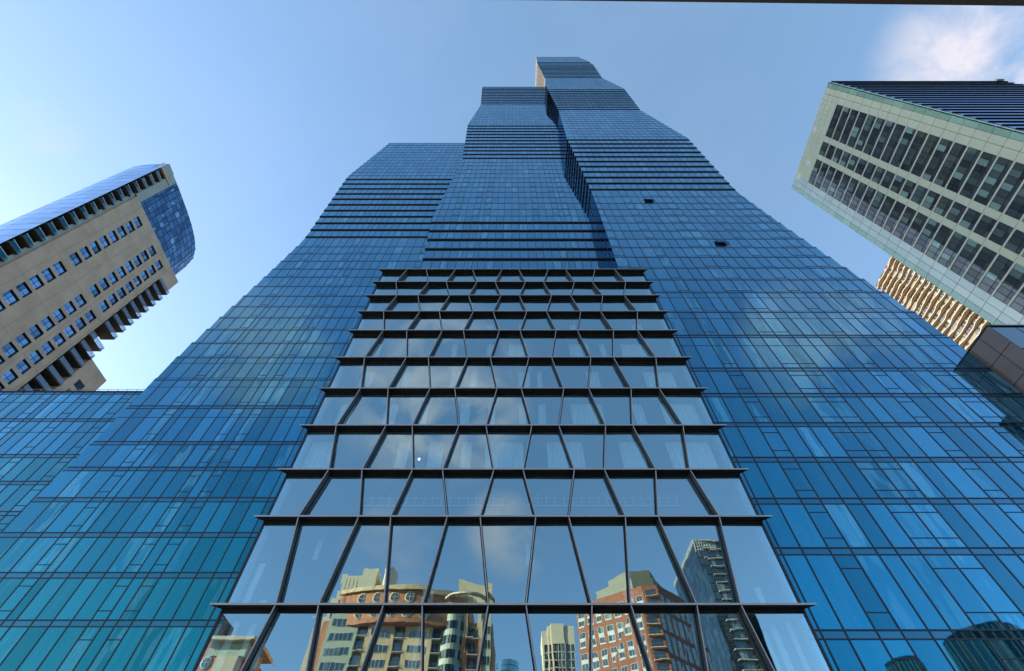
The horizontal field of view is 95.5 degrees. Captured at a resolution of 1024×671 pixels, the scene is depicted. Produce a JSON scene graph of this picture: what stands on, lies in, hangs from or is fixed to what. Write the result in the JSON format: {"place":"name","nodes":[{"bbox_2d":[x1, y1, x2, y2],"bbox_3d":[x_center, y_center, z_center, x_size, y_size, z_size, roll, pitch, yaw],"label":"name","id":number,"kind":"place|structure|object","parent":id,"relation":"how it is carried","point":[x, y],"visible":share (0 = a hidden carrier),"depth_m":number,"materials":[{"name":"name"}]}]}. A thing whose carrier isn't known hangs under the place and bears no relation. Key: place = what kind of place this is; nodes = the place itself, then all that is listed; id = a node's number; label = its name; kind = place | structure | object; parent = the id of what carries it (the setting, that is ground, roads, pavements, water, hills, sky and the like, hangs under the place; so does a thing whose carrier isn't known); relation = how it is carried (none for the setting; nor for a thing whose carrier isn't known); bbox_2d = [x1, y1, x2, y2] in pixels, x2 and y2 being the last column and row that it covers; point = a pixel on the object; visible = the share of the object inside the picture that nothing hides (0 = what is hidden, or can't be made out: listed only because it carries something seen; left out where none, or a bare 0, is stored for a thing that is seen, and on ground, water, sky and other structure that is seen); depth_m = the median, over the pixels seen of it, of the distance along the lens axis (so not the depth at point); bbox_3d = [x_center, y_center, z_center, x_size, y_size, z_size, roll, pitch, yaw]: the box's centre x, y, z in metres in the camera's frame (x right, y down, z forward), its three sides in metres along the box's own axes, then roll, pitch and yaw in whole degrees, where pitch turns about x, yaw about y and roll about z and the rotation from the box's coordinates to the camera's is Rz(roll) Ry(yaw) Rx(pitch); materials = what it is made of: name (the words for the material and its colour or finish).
{"place":"outdoors","nodes":[
{"label":"outdoors","id":0,"kind":"place"},
{"bbox_2d":[0,163,195,390],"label":"apartment tower","id":1,"kind":"structure","parent":0,"point":[81,270],"depth_m":116.22,"materials":[{"name":"beige concrete"}]},
{"bbox_2d":[1,342,18,357],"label":"window","id":2,"kind":"structure","parent":1,"relation":"in","point":[9,349],"depth_m":98.76,"materials":[{"name":"blue glass"}]},
{"bbox_2d":[1,369,18,383],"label":"window","id":3,"kind":"structure","parent":1,"relation":"in","point":[10,376],"depth_m":98.76,"materials":[{"name":"blue glass"}]},
{"bbox_2d":[2,289,18,305],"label":"window","id":4,"kind":"structure","parent":1,"relation":"in","point":[10,297],"depth_m":98.96,"materials":[{"name":"blue glass"}]},
{"bbox_2d":[15,359,30,373],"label":"window","id":5,"kind":"structure","parent":1,"relation":"in","point":[23,366],"depth_m":101.50,"materials":[{"name":"blue glass"}]},
{"bbox_2d":[15,333,31,348],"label":"window","id":6,"kind":"structure","parent":1,"relation":"in","point":[22,339],"depth_m":101.50,"materials":[{"name":"blue glass"}]},
{"bbox_2d":[16,282,31,297],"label":"window","id":7,"kind":"structure","parent":1,"relation":"in","point":[23,288],"depth_m":101.58,"materials":[{"name":"blue glass"}]},
{"bbox_2d":[28,350,42,364],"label":"window","id":8,"kind":"structure","parent":1,"relation":"in","point":[35,357],"depth_m":104.14,"materials":[{"name":"blue glass"}]},
{"bbox_2d":[28,275,43,289],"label":"window","id":9,"kind":"structure","parent":1,"relation":"in","point":[36,282],"depth_m":104.34,"materials":[{"name":"blue glass"}]},
{"bbox_2d":[28,324,43,339],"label":"window","id":10,"kind":"structure","parent":1,"relation":"in","point":[35,331],"depth_m":104.14,"materials":[{"name":"blue glass"}]},
{"bbox_2d":[40,316,54,330],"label":"window","id":11,"kind":"structure","parent":1,"relation":"in","point":[46,322],"depth_m":106.82,"materials":[{"name":"blue glass"}]},
{"bbox_2d":[41,341,54,354],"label":"window","id":12,"kind":"structure","parent":1,"relation":"in","point":[47,347],"depth_m":106.82,"materials":[{"name":"blue glass"}]},
{"bbox_2d":[41,268,55,282],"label":"window","id":13,"kind":"structure","parent":1,"relation":"in","point":[47,273],"depth_m":107.00,"materials":[{"name":"blue glass"}]},
{"bbox_2d":[52,308,65,322],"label":"window","id":14,"kind":"structure","parent":1,"relation":"in","point":[58,314],"depth_m":109.54,"materials":[{"name":"blue glass"}]},
{"bbox_2d":[52,333,65,346],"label":"window","id":15,"kind":"structure","parent":1,"relation":"in","point":[58,339],"depth_m":109.62,"materials":[{"name":"blue glass"}]},
{"bbox_2d":[52,261,66,275],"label":"window","id":16,"kind":"structure","parent":1,"relation":"in","point":[60,269],"depth_m":109.64,"materials":[{"name":"blue glass"}]},
{"bbox_2d":[63,301,76,315],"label":"window","id":17,"kind":"structure","parent":1,"relation":"in","point":[69,307],"depth_m":112.11,"materials":[{"name":"blue glass"}]},
{"bbox_2d":[64,325,76,338],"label":"window","id":18,"kind":"structure","parent":1,"relation":"in","point":[70,331],"depth_m":112.30,"materials":[{"name":"blue glass"}]},
{"bbox_2d":[69,252,81,265],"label":"window","id":19,"kind":"structure","parent":1,"relation":"in","point":[75,258],"depth_m":113.65,"materials":[{"name":"blue glass"}]},
{"bbox_2d":[73,379,84,390],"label":"window","id":20,"kind":"structure","parent":1,"relation":"in","point":[79,385],"depth_m":114.29,"materials":[{"name":"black glass"}]},
{"bbox_2d":[74,294,86,307],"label":"window","id":21,"kind":"structure","parent":1,"relation":"in","point":[80,300],"depth_m":114.96,"materials":[{"name":"blue glass"}]},
{"bbox_2d":[74,317,86,330],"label":"window","id":22,"kind":"structure","parent":1,"relation":"in","point":[80,323],"depth_m":114.96,"materials":[{"name":"blue glass"}]},
{"bbox_2d":[79,246,91,259],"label":"window","id":23,"kind":"structure","parent":1,"relation":"in","point":[84,251],"depth_m":116.32,"materials":[{"name":"blue glass"}]},
{"bbox_2d":[85,310,95,322],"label":"window","id":24,"kind":"structure","parent":1,"relation":"in","point":[90,316],"depth_m":117.63,"materials":[{"name":"blue glass"}]},
{"bbox_2d":[89,241,100,253],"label":"window","id":25,"kind":"structure","parent":1,"relation":"in","point":[94,245],"depth_m":119.03,"materials":[{"name":"blue glass"}]},
{"bbox_2d":[89,284,100,297],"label":"window","id":26,"kind":"structure","parent":1,"relation":"in","point":[94,289],"depth_m":118.81,"materials":[{"name":"blue glass"}]},
{"bbox_2d":[99,235,109,248],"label":"window","id":27,"kind":"structure","parent":1,"relation":"in","point":[104,241],"depth_m":121.72,"materials":[{"name":"blue glass"}]},
{"bbox_2d":[99,278,109,290],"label":"window","id":28,"kind":"structure","parent":1,"relation":"in","point":[103,283],"depth_m":121.57,"materials":[{"name":"blue glass"}]},
{"bbox_2d":[99,300,109,312],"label":"window","id":29,"kind":"structure","parent":1,"relation":"in","point":[103,305],"depth_m":121.66,"materials":[{"name":"blue glass"}]},
{"bbox_2d":[108,293,117,305],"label":"window","id":30,"kind":"structure","parent":1,"relation":"in","point":[112,298],"depth_m":124.15,"materials":[{"name":"blue glass"}]},
{"bbox_2d":[108,230,118,242],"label":"window","id":31,"kind":"structure","parent":1,"relation":"in","point":[112,235],"depth_m":124.45,"materials":[{"name":"blue glass"}]},
{"bbox_2d":[108,272,118,284],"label":"window","id":32,"kind":"structure","parent":1,"relation":"in","point":[112,277],"depth_m":124.17,"materials":[{"name":"blue glass"}]},
{"bbox_2d":[116,266,126,278],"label":"window","id":33,"kind":"structure","parent":1,"relation":"in","point":[121,272],"depth_m":126.97,"materials":[{"name":"blue glass"}]},
{"bbox_2d":[116,287,126,298],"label":"window","id":34,"kind":"structure","parent":1,"relation":"in","point":[121,293],"depth_m":127.00,"materials":[{"name":"blue glass"}]},
{"bbox_2d":[117,225,126,237],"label":"window","id":35,"kind":"structure","parent":1,"relation":"in","point":[121,230],"depth_m":127.00,"materials":[{"name":"blue glass"}]},
{"bbox_2d":[124,261,133,272],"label":"window","id":36,"kind":"structure","parent":1,"relation":"in","point":[129,266],"depth_m":129.66,"materials":[{"name":"blue glass"}]},
{"bbox_2d":[125,281,133,292],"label":"window","id":37,"kind":"structure","parent":1,"relation":"in","point":[129,286],"depth_m":129.66,"materials":[{"name":"blue glass"}]},
{"bbox_2d":[125,221,134,232],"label":"window","id":38,"kind":"structure","parent":1,"relation":"in","point":[129,225],"depth_m":129.66,"materials":[{"name":"blue glass"}]},
{"bbox_2d":[133,255,141,266],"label":"window","id":39,"kind":"structure","parent":1,"relation":"in","point":[137,261],"depth_m":132.38,"materials":[{"name":"blue glass"}]},
{"bbox_2d":[133,276,141,286],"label":"window","id":40,"kind":"structure","parent":1,"relation":"in","point":[137,281],"depth_m":132.38,"materials":[{"name":"blue glass"}]},
{"bbox_2d":[133,216,142,228],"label":"window","id":41,"kind":"structure","parent":1,"relation":"in","point":[136,220],"depth_m":132.42,"materials":[{"name":"blue glass"}]},
{"bbox_2d":[140,250,149,261],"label":"window","id":42,"kind":"structure","parent":1,"relation":"in","point":[144,254],"depth_m":134.93,"materials":[{"name":"blue glass"}]},
{"bbox_2d":[0,0,1023,390],"label":"sky","id":43,"kind":"structure","parent":0,"point":[259,112],"materials":[{"name":"blue"}]},
{"bbox_2d":[791,79,1023,324],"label":"office tower","id":44,"kind":"structure","parent":0,"point":[924,179],"depth_m":122.64,"materials":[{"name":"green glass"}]},
{"bbox_2d":[809,159,821,184],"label":"window","id":45,"kind":"structure","parent":44,"relation":"in","point":[818,163],"depth_m":166.17,"materials":[{"name":"grey glass"}]},
{"bbox_2d":[815,162,828,188],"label":"window","id":46,"kind":"structure","parent":44,"relation":"in","point":[825,166],"depth_m":162.95,"materials":[{"name":"grey glass"}]},
{"bbox_2d":[819,141,828,155],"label":"window","id":47,"kind":"structure","parent":44,"relation":"in","point":[825,145],"depth_m":161.61,"materials":[{"name":"black glass"}]},
{"bbox_2d":[821,166,835,192],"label":"window","id":48,"kind":"structure","parent":44,"relation":"in","point":[831,171],"depth_m":159.33,"materials":[{"name":"grey glass"}]},
{"bbox_2d":[826,145,835,159],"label":"window","id":49,"kind":"structure","parent":44,"relation":"in","point":[831,150],"depth_m":158.33,"materials":[{"name":"black glass"}]},
{"bbox_2d":[826,104,842,137],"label":"window","id":50,"kind":"structure","parent":44,"relation":"in","point":[838,110],"depth_m":156.37,"materials":[{"name":"black glass"}]},
{"bbox_2d":[828,170,842,196],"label":"window","id":51,"kind":"structure","parent":44,"relation":"in","point":[838,175],"depth_m":155.87,"materials":[{"name":"grey glass"}]},
{"bbox_2d":[832,148,843,162],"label":"window","id":52,"kind":"structure","parent":44,"relation":"in","point":[838,153],"depth_m":154.92,"materials":[{"name":"black glass"}]},
{"bbox_2d":[833,107,850,140],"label":"window","id":53,"kind":"structure","parent":44,"relation":"in","point":[845,113],"depth_m":153.01,"materials":[{"name":"black glass"}]},
{"bbox_2d":[835,174,850,201],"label":"window","id":54,"kind":"structure","parent":44,"relation":"in","point":[846,178],"depth_m":152.56,"materials":[{"name":"grey glass"}]},
{"bbox_2d":[840,151,850,166],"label":"window","id":55,"kind":"structure","parent":44,"relation":"in","point":[845,158],"depth_m":151.19,"materials":[{"name":"black glass"}]},
{"bbox_2d":[840,109,858,144],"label":"window","id":56,"kind":"structure","parent":44,"relation":"in","point":[854,113],"depth_m":149.39,"materials":[{"name":"black glass"}]},
{"bbox_2d":[842,177,858,205],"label":"window","id":57,"kind":"structure","parent":44,"relation":"in","point":[853,184],"depth_m":148.95,"materials":[{"name":"grey glass"}]},
{"bbox_2d":[847,155,858,170],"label":"window","id":58,"kind":"structure","parent":44,"relation":"in","point":[854,159],"depth_m":147.61,"materials":[{"name":"black glass"}]},
{"bbox_2d":[847,112,866,147],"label":"window","id":59,"kind":"structure","parent":44,"relation":"in","point":[862,116],"depth_m":145.93,"materials":[{"name":"black glass"}]},
{"bbox_2d":[850,182,867,210],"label":"window","id":60,"kind":"structure","parent":44,"relation":"in","point":[861,189],"depth_m":145.50,"materials":[{"name":"grey glass"}]},
{"bbox_2d":[855,158,867,175],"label":"window","id":61,"kind":"structure","parent":44,"relation":"in","point":[862,163],"depth_m":144.23,"materials":[{"name":"black glass"}]},
{"bbox_2d":[855,115,875,151],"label":"window","id":62,"kind":"structure","parent":44,"relation":"in","point":[870,120],"depth_m":142.58,"materials":[{"name":"black glass"}]},
{"bbox_2d":[858,186,875,215],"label":"window","id":63,"kind":"structure","parent":44,"relation":"in","point":[870,193],"depth_m":142.20,"materials":[{"name":"grey glass"}]},
{"bbox_2d":[863,162,876,179],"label":"window","id":64,"kind":"structure","parent":44,"relation":"in","point":[868,173],"depth_m":140.99,"materials":[{"name":"black glass"}]},
{"bbox_2d":[863,118,885,154],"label":"window","id":65,"kind":"structure","parent":44,"relation":"in","point":[877,128],"depth_m":139.04,"materials":[{"name":"black glass"}]},
{"bbox_2d":[866,191,885,221],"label":"window","id":66,"kind":"structure","parent":44,"relation":"in","point":[879,197],"depth_m":138.67,"materials":[{"name":"grey glass"}]},
{"bbox_2d":[871,166,885,183],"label":"window","id":67,"kind":"structure","parent":44,"relation":"in","point":[879,172],"depth_m":137.52,"materials":[{"name":"black glass"}]},
{"bbox_2d":[872,120,894,158],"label":"window","id":68,"kind":"structure","parent":44,"relation":"in","point":[889,125],"depth_m":135.69,"materials":[{"name":"black glass"}]},
{"bbox_2d":[874,196,894,226],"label":"window","id":69,"kind":"structure","parent":44,"relation":"in","point":[888,203],"depth_m":135.26,"materials":[{"name":"grey glass"}]},
{"bbox_2d":[881,170,895,188],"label":"window","id":70,"kind":"structure","parent":44,"relation":"in","point":[889,176],"depth_m":134.03,"materials":[{"name":"black glass"}]},
{"bbox_2d":[881,124,905,162],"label":"window","id":71,"kind":"structure","parent":44,"relation":"in","point":[898,131],"depth_m":132.09,"materials":[{"name":"black glass"}]},
{"bbox_2d":[884,201,905,232],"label":"window","id":72,"kind":"structure","parent":44,"relation":"in","point":[899,207],"depth_m":131.77,"materials":[{"name":"grey glass"}]},
{"bbox_2d":[890,175,905,193],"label":"window","id":73,"kind":"structure","parent":44,"relation":"in","point":[899,181],"depth_m":130.71,"materials":[{"name":"black glass"}]},
{"bbox_2d":[890,127,915,167],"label":"window","id":74,"kind":"structure","parent":44,"relation":"in","point":[909,133],"depth_m":128.72,"materials":[{"name":"black glass"}]},
{"bbox_2d":[893,206,916,239],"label":"window","id":75,"kind":"structure","parent":44,"relation":"in","point":[909,213],"depth_m":128.40,"materials":[{"name":"grey glass"}]},
{"bbox_2d":[900,180,916,198],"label":"window","id":76,"kind":"structure","parent":44,"relation":"in","point":[909,187],"depth_m":127.09,"materials":[{"name":"black glass"}]},
{"bbox_2d":[900,130,927,171],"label":"window","id":77,"kind":"structure","parent":44,"relation":"in","point":[920,137],"depth_m":125.19,"materials":[{"name":"black glass"}]},
{"bbox_2d":[903,212,927,245],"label":"window","id":78,"kind":"structure","parent":44,"relation":"in","point":[919,221],"depth_m":124.88,"materials":[{"name":"grey glass"}]},
{"bbox_2d":[911,185,927,204],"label":"window","id":79,"kind":"structure","parent":44,"relation":"in","point":[920,192],"depth_m":123.67,"materials":[{"name":"black glass"}]},
{"bbox_2d":[911,134,939,176],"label":"window","id":80,"kind":"structure","parent":44,"relation":"in","point":[932,140],"depth_m":121.87,"materials":[{"name":"black glass"}]},
{"bbox_2d":[914,218,940,252],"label":"window","id":81,"kind":"structure","parent":44,"relation":"in","point":[931,227],"depth_m":121.27,"materials":[{"name":"grey glass"}]},
{"bbox_2d":[922,190,939,210],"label":"window","id":82,"kind":"structure","parent":44,"relation":"in","point":[932,197],"depth_m":120.13,"materials":[{"name":"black glass"}]},
{"bbox_2d":[922,138,952,181],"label":"window","id":83,"kind":"structure","parent":44,"relation":"in","point":[944,145],"depth_m":118.41,"materials":[{"name":"black glass"}]},
{"bbox_2d":[926,224,952,259],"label":"window","id":84,"kind":"structure","parent":44,"relation":"in","point":[944,232],"depth_m":117.86,"materials":[{"name":"grey glass"}]},
{"bbox_2d":[934,196,952,216],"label":"window","id":85,"kind":"structure","parent":44,"relation":"in","point":[944,204],"depth_m":116.77,"materials":[{"name":"black glass"}]},
{"bbox_2d":[934,142,966,187],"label":"window","id":86,"kind":"structure","parent":44,"relation":"in","point":[957,150],"depth_m":114.90,"materials":[{"name":"black glass"}]},
{"bbox_2d":[937,231,966,267],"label":"window","id":87,"kind":"structure","parent":44,"relation":"in","point":[957,240],"depth_m":114.37,"materials":[{"name":"grey glass"}]},
{"bbox_2d":[946,201,966,223],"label":"window","id":88,"kind":"structure","parent":44,"relation":"in","point":[957,210],"depth_m":113.34,"materials":[{"name":"black glass"}]},
{"bbox_2d":[946,147,980,192],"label":"window","id":89,"kind":"structure","parent":44,"relation":"in","point":[971,155],"depth_m":111.59,"materials":[{"name":"black glass"}]},
{"bbox_2d":[950,239,981,276],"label":"window","id":90,"kind":"structure","parent":44,"relation":"in","point":[971,248],"depth_m":111.10,"materials":[{"name":"grey glass"}]},
{"bbox_2d":[959,208,981,230],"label":"window","id":91,"kind":"structure","parent":44,"relation":"in","point":[971,216],"depth_m":109.88,"materials":[{"name":"black glass"}]},
{"bbox_2d":[960,152,996,199],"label":"window","id":92,"kind":"structure","parent":44,"relation":"in","point":[986,160],"depth_m":108.00,"materials":[{"name":"black glass"}]},
{"bbox_2d":[964,246,996,284],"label":"window","id":93,"kind":"structure","parent":44,"relation":"in","point":[986,256],"depth_m":107.52,"materials":[{"name":"grey glass"}]},
{"bbox_2d":[973,215,996,237],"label":"window","id":94,"kind":"structure","parent":44,"relation":"in","point":[984,227],"depth_m":106.37,"materials":[{"name":"black glass"}]},
{"bbox_2d":[974,156,1013,205],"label":"window","id":95,"kind":"structure","parent":44,"relation":"in","point":[1001,167],"depth_m":104.62,"materials":[{"name":"black glass"}]},
{"bbox_2d":[978,255,1013,293],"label":"window","id":96,"kind":"structure","parent":44,"relation":"in","point":[1002,264],"depth_m":104.19,"materials":[{"name":"grey glass"}]},
{"bbox_2d":[989,222,1013,245],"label":"window","id":97,"kind":"structure","parent":44,"relation":"in","point":[1002,231],"depth_m":102.90,"materials":[{"name":"black glass"}]},
{"bbox_2d":[989,162,1023,212],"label":"window","id":98,"kind":"structure","parent":44,"relation":"in","point":[1014,179],"depth_m":101.40,"materials":[{"name":"black glass"}]},
{"bbox_2d":[994,263,1023,304],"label":"window","id":99,"kind":"structure","parent":44,"relation":"in","point":[1014,280],"depth_m":100.83,"materials":[{"name":"grey glass"}]},
{"bbox_2d":[1004,229,1023,254],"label":"window","id":100,"kind":"structure","parent":44,"relation":"in","point":[1015,244],"depth_m":99.83,"materials":[{"name":"black glass"}]},
{"bbox_2d":[1005,184,1023,219],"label":"window","id":101,"kind":"structure","parent":44,"relation":"in","point":[1015,210],"depth_m":99.61,"materials":[{"name":"black glass"}]},
{"bbox_2d":[1010,287,1023,314],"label":"window","id":102,"kind":"structure","parent":44,"relation":"in","point":[1018,304],"depth_m":99.25,"materials":[{"name":"grey glass"}]},
{"bbox_2d":[875,256,991,350],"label":"wavy balcony tower","id":103,"kind":"structure","parent":0,"point":[944,313],"depth_m":260.75,"materials":[{"name":"beige concrete"}]},
{"bbox_3d":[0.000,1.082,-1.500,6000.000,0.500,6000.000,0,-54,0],"label":"ground","id":104,"kind":"structure","parent":0,"visible":0},
{"bbox_2d":[0,389,144,534],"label":"glass wing","id":105,"kind":"structure","parent":104,"relation":"on","point":[47,438],"depth_m":55.68,"materials":[{"name":"blue glass"}]},
{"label":"pavement","id":106,"kind":"structure","parent":0,"visible":0},
{"bbox_2d":[0,57,1023,670],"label":"skyscraper","id":107,"kind":"structure","parent":106,"relation":"on","point":[570,363],"depth_m":37.62,"materials":[{"name":"blue glass"}]},
{"bbox_2d":[556,0,1023,5],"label":"canopy","id":108,"kind":"object","parent":106,"relation":"on","point":[970,2],"visible":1,"depth_m":6.50,"materials":[{"name":"black metal"}]},
{"bbox_2d":[968,325,1023,394],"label":"dark building","id":109,"kind":"structure","parent":106,"relation":"on","point":[998,350],"depth_m":44.79,"materials":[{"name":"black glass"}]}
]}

